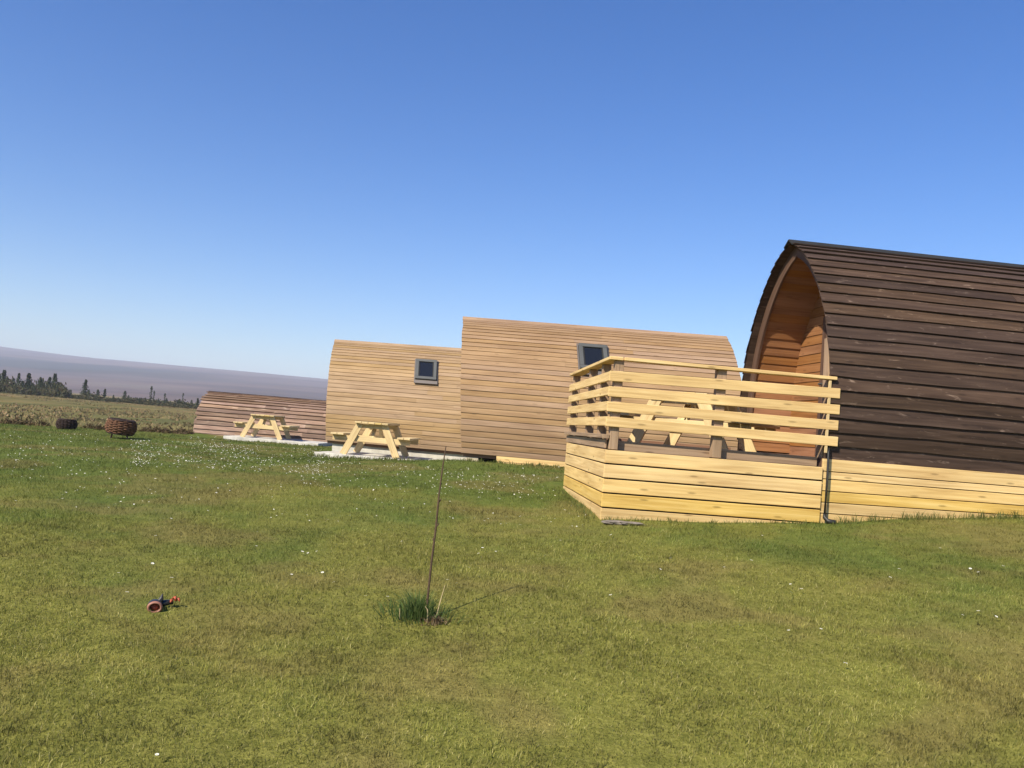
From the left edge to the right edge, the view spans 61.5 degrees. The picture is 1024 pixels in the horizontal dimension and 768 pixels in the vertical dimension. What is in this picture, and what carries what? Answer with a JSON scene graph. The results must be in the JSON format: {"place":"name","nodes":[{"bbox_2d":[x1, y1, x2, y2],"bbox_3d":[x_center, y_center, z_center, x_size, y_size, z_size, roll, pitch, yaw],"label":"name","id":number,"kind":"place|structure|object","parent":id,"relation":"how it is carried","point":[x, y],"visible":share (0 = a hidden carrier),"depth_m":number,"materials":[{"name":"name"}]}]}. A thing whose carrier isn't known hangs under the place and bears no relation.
{"place":"outdoors","nodes":[
{"label":"outdoors","id":0,"kind":"place"},
{"bbox_2d":[0,410,193,431],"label":"rough grass","id":1,"kind":"structure","parent":0,"point":[79,423],"depth_m":30.99,"materials":[{"name":"green plant"}]},
{"bbox_2d":[0,346,327,402],"bbox_3d":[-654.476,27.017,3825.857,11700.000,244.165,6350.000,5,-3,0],"label":"hills","id":2,"kind":"structure","parent":0,"point":[118,378],"depth_m":2013.15,"materials":[{"name":"grey"}]},
{"bbox_2d":[0,393,1023,767],"bbox_3d":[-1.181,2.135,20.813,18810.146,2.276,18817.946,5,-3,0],"label":"ground","id":3,"kind":"structure","parent":0,"point":[680,743],"depth_m":5.32,"materials":[{"name":"green plant"}]},
{"bbox_2d":[0,379,9,392],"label":"bush","id":4,"kind":"object","parent":3,"relation":"on","point":[1,386],"visible":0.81,"depth_m":158.06,"materials":[{"name":"green plant"}]},
{"bbox_2d":[0,370,9,383],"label":"conifer","id":5,"kind":"object","parent":3,"relation":"on","point":[4,374],"visible":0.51,"depth_m":178.46,"materials":[{"name":"green plant"}]},
{"bbox_2d":[0,376,14,392],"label":"bush","id":6,"kind":"object","parent":3,"relation":"on","point":[9,380],"visible":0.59,"depth_m":158.96,"materials":[{"name":"green plant"}]},
{"bbox_2d":[0,416,21,424],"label":"heather clump","id":7,"kind":"object","parent":3,"relation":"on","point":[6,420],"visible":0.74,"depth_m":25.98,"materials":[{"name":"brown plant"}]},
{"bbox_2d":[4,383,24,394],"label":"bush","id":8,"kind":"object","parent":3,"relation":"on","point":[11,388],"visible":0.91,"depth_m":157.51,"materials":[{"name":"green plant"}]},
{"bbox_2d":[16,373,21,385],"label":"conifer","id":9,"kind":"object","parent":3,"relation":"on","point":[18,381],"visible":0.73,"depth_m":175.50,"materials":[{"name":"green plant"}]},
{"bbox_2d":[12,415,32,424],"bbox_3d":[-15.121,1.126,26.555,0.935,0.339,0.665,5,-3,0],"label":"heather clump","id":10,"kind":"object","parent":3,"relation":"on","point":[21,419],"visible":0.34,"depth_m":26.52,"materials":[{"name":"brown plant"}]},
{"bbox_2d":[17,385,30,394],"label":"bush","id":11,"kind":"object","parent":3,"relation":"on","point":[26,390],"visible":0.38,"depth_m":160.10,"materials":[{"name":"green plant"}]},
{"bbox_2d":[24,373,31,387],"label":"conifer","id":12,"kind":"object","parent":3,"relation":"on","point":[28,381],"visible":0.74,"depth_m":176.23,"materials":[{"name":"green plant"}]},
{"bbox_2d":[20,416,44,424],"bbox_3d":[-14.685,1.153,26.394,0.855,0.334,0.595,5,-3,0],"label":"heather clump","id":13,"kind":"object","parent":3,"relation":"on","point":[28,422],"visible":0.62,"depth_m":26.27,"materials":[{"name":"brown plant"}]},
{"bbox_2d":[25,385,40,395],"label":"bush","id":14,"kind":"object","parent":3,"relation":"on","point":[37,392],"visible":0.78,"depth_m":161.75,"materials":[{"name":"green plant"}]},
{"bbox_2d":[36,377,42,386],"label":"conifer","id":15,"kind":"object","parent":3,"relation":"on","point":[40,384],"visible":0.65,"depth_m":168.88,"materials":[{"name":"green plant"}]},
{"bbox_2d":[33,420,48,425],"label":"heather clump","id":16,"kind":"object","parent":3,"relation":"on","point":[39,421],"visible":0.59,"depth_m":26.30,"materials":[{"name":"brown plant"}]},
{"bbox_2d":[35,378,47,389],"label":"bush","id":17,"kind":"object","parent":3,"relation":"on","point":[44,382],"visible":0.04,"depth_m":174.93,"materials":[{"name":"green plant"}]},
{"bbox_2d":[40,383,50,395],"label":"bush","id":18,"kind":"object","parent":3,"relation":"on","point":[43,387],"visible":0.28,"depth_m":164.83,"materials":[{"name":"green plant"}]},
{"bbox_2d":[41,382,62,397],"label":"bush","id":19,"kind":"object","parent":3,"relation":"on","point":[48,391],"visible":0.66,"depth_m":159.24,"materials":[{"name":"green plant"}]},
{"bbox_2d":[51,373,58,385],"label":"conifer","id":20,"kind":"object","parent":3,"relation":"on","point":[55,380],"visible":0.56,"depth_m":170.50,"materials":[{"name":"green plant"}]},
{"bbox_2d":[47,383,66,397],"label":"bush","id":21,"kind":"object","parent":3,"relation":"on","point":[62,391],"visible":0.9,"depth_m":158.64,"materials":[{"name":"green plant"}]},
{"bbox_2d":[58,382,69,396],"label":"bush","id":22,"kind":"object","parent":3,"relation":"on","point":[66,389],"visible":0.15,"depth_m":163.04,"materials":[{"name":"green plant"}]},
{"bbox_2d":[55,418,77,429],"bbox_3d":[-11.951,1.095,23.079,0.547,0.318,0.537,1,-7,27],"label":"wicker basket","id":23,"kind":"object","parent":3,"relation":"on","point":[63,423],"visible":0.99,"depth_m":22.89,"materials":[{"name":"wicker"}]},
{"bbox_2d":[79,379,88,394],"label":"conifer","id":24,"kind":"object","parent":3,"relation":"on","point":[84,385],"visible":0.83,"depth_m":179.10,"materials":[{"name":"green plant"}]},
{"bbox_2d":[78,391,98,399],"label":"bush","id":25,"kind":"object","parent":3,"relation":"on","point":[83,396],"visible":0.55,"depth_m":162.11,"materials":[{"name":"green plant"}]},
{"bbox_2d":[80,422,102,428],"bbox_3d":[-12.272,1.213,25.228,0.745,0.290,0.530,5,-3,0],"label":"heather clump","id":26,"kind":"object","parent":3,"relation":"on","point":[90,426],"visible":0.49,"depth_m":25.14,"materials":[{"name":"brown plant"}]},
{"bbox_2d":[84,394,108,401],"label":"bush","id":27,"kind":"object","parent":3,"relation":"on","point":[96,396],"visible":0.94,"depth_m":159.09,"materials":[{"name":"green plant"}]},
{"bbox_2d":[0,393,195,426],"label":"moor tussocks","id":28,"kind":"object","parent":3,"relation":"on","point":[17,409],"visible":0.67,"depth_m":56.96,"materials":[{"name":"green plant"}]},
{"bbox_2d":[94,424,104,429],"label":"heather clump","id":29,"kind":"object","parent":3,"relation":"on","point":[99,427],"visible":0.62,"depth_m":24.68,"materials":[{"name":"brown plant"}]},
{"bbox_2d":[105,417,137,438],"bbox_3d":[-8.898,1.028,19.553,0.686,0.491,0.693,10,-3,-23],"label":"wicker basket","id":30,"kind":"object","parent":3,"relation":"on","point":[123,427],"visible":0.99,"depth_m":19.31,"materials":[{"name":"wicker"}]},
{"bbox_2d":[120,397,134,402],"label":"bush","id":31,"kind":"object","parent":3,"relation":"on","point":[125,400],"visible":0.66,"depth_m":168.20,"materials":[{"name":"green plant"}]},
{"bbox_2d":[134,398,145,404],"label":"bush","id":32,"kind":"object","parent":3,"relation":"on","point":[141,401],"visible":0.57,"depth_m":166.52,"materials":[{"name":"green plant"}]},
{"bbox_2d":[137,424,161,431],"bbox_3d":[-11.427,1.407,27.174,0.811,0.306,0.601,5,-3,0],"label":"heather clump","id":33,"kind":"object","parent":3,"relation":"on","point":[147,429],"visible":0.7,"depth_m":27.11,"materials":[{"name":"brown plant"}]},
{"bbox_2d":[142,401,159,405],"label":"bush","id":34,"kind":"object","parent":3,"relation":"on","point":[149,403],"visible":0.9,"depth_m":161.92,"materials":[{"name":"green plant"}]},
{"bbox_2d":[149,386,152,400],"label":"conifer","id":35,"kind":"object","parent":3,"relation":"on","point":[151,389],"visible":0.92,"depth_m":167.37,"materials":[{"name":"green plant"}]},
{"bbox_2d":[150,425,171,432],"bbox_3d":[-11.111,1.435,27.178,0.729,0.288,0.559,5,-3,0],"label":"heather clump","id":36,"kind":"object","parent":3,"relation":"on","point":[161,431],"visible":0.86,"depth_m":27.08,"materials":[{"name":"brown plant"}]},
{"bbox_2d":[147,593,179,612],"bbox_3d":[-2.174,1.363,5.360,0.196,0.109,0.138,6,-3,-28],"label":"toy","id":37,"kind":"object","parent":3,"relation":"on","point":[158,604],"visible":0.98,"depth_m":5.31,"materials":[{"name":"blue plastic"}]},
{"bbox_2d":[160,401,179,405],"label":"bush","id":38,"kind":"object","parent":3,"relation":"on","point":[168,403],"visible":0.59,"depth_m":159.89,"materials":[{"name":"green plant"}]},
{"bbox_2d":[164,424,185,433],"bbox_3d":[-10.912,1.448,27.669,0.957,0.332,0.665,5,-3,0],"label":"heather clump","id":39,"kind":"object","parent":3,"relation":"on","point":[175,431],"visible":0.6,"depth_m":27.64,"materials":[{"name":"brown plant"}]},
{"bbox_2d":[177,426,193,433],"bbox_3d":[-10.744,1.511,28.161,0.715,0.305,0.532,5,-3,0],"label":"heather clump","id":40,"kind":"object","parent":3,"relation":"on","point":[189,432],"visible":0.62,"depth_m":28.14,"materials":[{"name":"brown plant"}]},
{"bbox_2d":[181,402,195,408],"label":"bush","id":41,"kind":"object","parent":3,"relation":"on","point":[187,405],"visible":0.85,"depth_m":156.38,"materials":[{"name":"green plant"}]},
{"bbox_2d":[193,391,326,441],"bbox_3d":[-7.609,1.267,30.438,6.496,1.533,2.426,5,-3,1],"label":"timber hut","id":42,"kind":"object","parent":3,"relation":"on","point":[217,413],"visible":0.52,"depth_m":29.50,"materials":[{"name":"brown wood"}]},
{"bbox_2d":[223,435,331,445],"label":"concrete slab","id":43,"kind":"structure","parent":3,"relation":"on","point":[271,439],"depth_m":27.03,"materials":[{"name":"grey concrete"}]},
{"bbox_2d":[233,414,299,439],"bbox_3d":[-7.952,1.397,27.932,1.771,0.781,1.550,5,-3,-2],"label":"picnic table","id":44,"kind":"object","parent":43,"relation":"on","point":[272,419],"visible":0.98,"depth_m":27.30,"materials":[{"name":"brown wood"}]},
{"bbox_2d":[10,433,583,526],"bbox_3d":[-6.092,1.280,17.471,7.476,0.414,22.406,7,-3,-31],"label":"daisy carpet","id":45,"kind":"object","parent":3,"relation":"on","point":[272,468],"visible":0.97,"depth_m":12.96,"materials":[{"name":"white plant"}]},
{"bbox_2d":[314,451,440,460],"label":"concrete slab","id":46,"kind":"structure","parent":3,"relation":"on","point":[350,453],"depth_m":19.46,"materials":[{"name":"grey concrete"}]},
{"bbox_2d":[331,421,419,457],"bbox_3d":[-3.097,1.276,19.698,1.771,0.781,1.550,5,-3,2],"label":"picnic table","id":47,"kind":"object","parent":46,"relation":"on","point":[399,440],"visible":0.98,"depth_m":19.06,"materials":[{"name":"brown wood"}]},
{"bbox_2d":[326,339,465,459],"bbox_3d":[-1.891,0.478,22.337,6.194,2.898,2.664,4,-3,8],"label":"camping pod","id":48,"kind":"object","parent":3,"relation":"on","point":[413,391],"visible":0.58,"depth_m":21.32,"materials":[{"name":"brown wood"}]},
{"bbox_2d":[414,358,437,384],"bbox_3d":[-2.148,-0.313,21.504,0.744,0.640,0.484,4,-3,8],"label":"window","id":49,"kind":"structure","parent":48,"relation":"in","point":[425,370],"depth_m":21.44,"materials":[{"name":"grey metal"}]},
{"bbox_2d":[366,586,479,628],"bbox_3d":[-0.587,1.353,5.412,0.749,0.226,0.703,6,-3,-30],"label":"grass tuft","id":50,"kind":"object","parent":3,"relation":"on","point":[417,610],"visible":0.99,"depth_m":5.33,"materials":[{"name":"green plant"}]},
{"bbox_2d":[426,446,445,618],"bbox_3d":[-0.483,0.952,5.424,0.035,1.124,0.160,5,-3,0],"label":"sapling","id":51,"kind":"object","parent":3,"relation":"on","point":[431,561],"visible":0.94,"depth_m":5.42,"materials":[{"name":"brown plant"}]},
{"bbox_2d":[460,316,740,467],"bbox_3d":[1.675,0.346,17.211,5.622,3.003,2.763,5,-3,3],"label":"camping pod","id":52,"kind":"object","parent":3,"relation":"on","point":[516,378],"visible":0.66,"depth_m":16.16,"materials":[{"name":"brown wood"}]},
{"bbox_2d":[576,343,608,374],"bbox_3d":[1.546,-0.462,16.312,0.687,0.628,0.466,5,-3,3],"label":"window","id":53,"kind":"structure","parent":52,"relation":"in","point":[587,354],"depth_m":16.34,"materials":[{"name":"grey metal"}]},
{"bbox_2d":[601,520,622,524],"bbox_3d":[1.085,1.437,8.917,0.326,0.051,0.161,5,-3,-6],"label":"stone","id":54,"kind":"object","parent":3,"relation":"on","point":[613,522],"visible":0.84,"depth_m":8.86,"materials":[{"name":"grey stone"}]},
{"bbox_2d":[223,438,1023,525],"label":"lawn fringe","id":55,"kind":"object","parent":3,"relation":"on","point":[998,516],"visible":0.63,"depth_m":9.56,"materials":[{"name":"green plant"}]},
{"bbox_2d":[620,521,642,525],"bbox_3d":[1.241,1.439,8.865,0.276,0.042,0.135,5,-3,-6],"label":"stone","id":56,"kind":"object","parent":3,"relation":"on","point":[631,522],"visible":0.94,"depth_m":8.82,"materials":[{"name":"grey stone"}]},
{"bbox_2d":[563,356,840,522],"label":"timber deck","id":57,"kind":"structure","parent":3,"relation":"on","point":[653,480],"depth_m":9.36,"materials":[{"name":"brown wood"}]},
{"bbox_2d":[608,392,779,451],"bbox_3d":[2.329,0.546,10.946,1.771,0.781,1.550,3,-3,30],"label":"picnic table","id":58,"kind":"object","parent":57,"relation":"on","point":[637,435],"visible":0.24,"depth_m":10.59,"materials":[{"name":"brown wood"}]},
{"bbox_2d":[737,239,1023,522],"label":"camping pod","id":59,"kind":"object","parent":3,"relation":"on","point":[919,356],"visible":0.95,"depth_m":9.74,"materials":[{"name":"brown wood"}]},
{"bbox_2d":[815,317,826,454],"bbox_3d":[4.067,0.010,10.924,0.099,1.820,0.787,5,-3,-6],"label":"door","id":60,"kind":"structure","parent":59,"relation":"in","point":[824,335],"depth_m":11.28,"materials":[{"name":"brown wood"}]},
{"bbox_2d":[823,447,835,524],"bbox_3d":[3.487,1.109,9.389,0.076,0.834,0.154,7,-4,-42],"label":"drain pipe","id":61,"kind":"object","parent":59,"relation":"attached to","point":[828,520],"visible":0.97,"depth_m":9.40,"materials":[{"name":"black plastic"}]},
{"bbox_2d":[0,0,1023,380],"label":"sky","id":62,"kind":"structure","parent":0,"point":[257,186],"materials":[{"name":"blue"}]}
]}

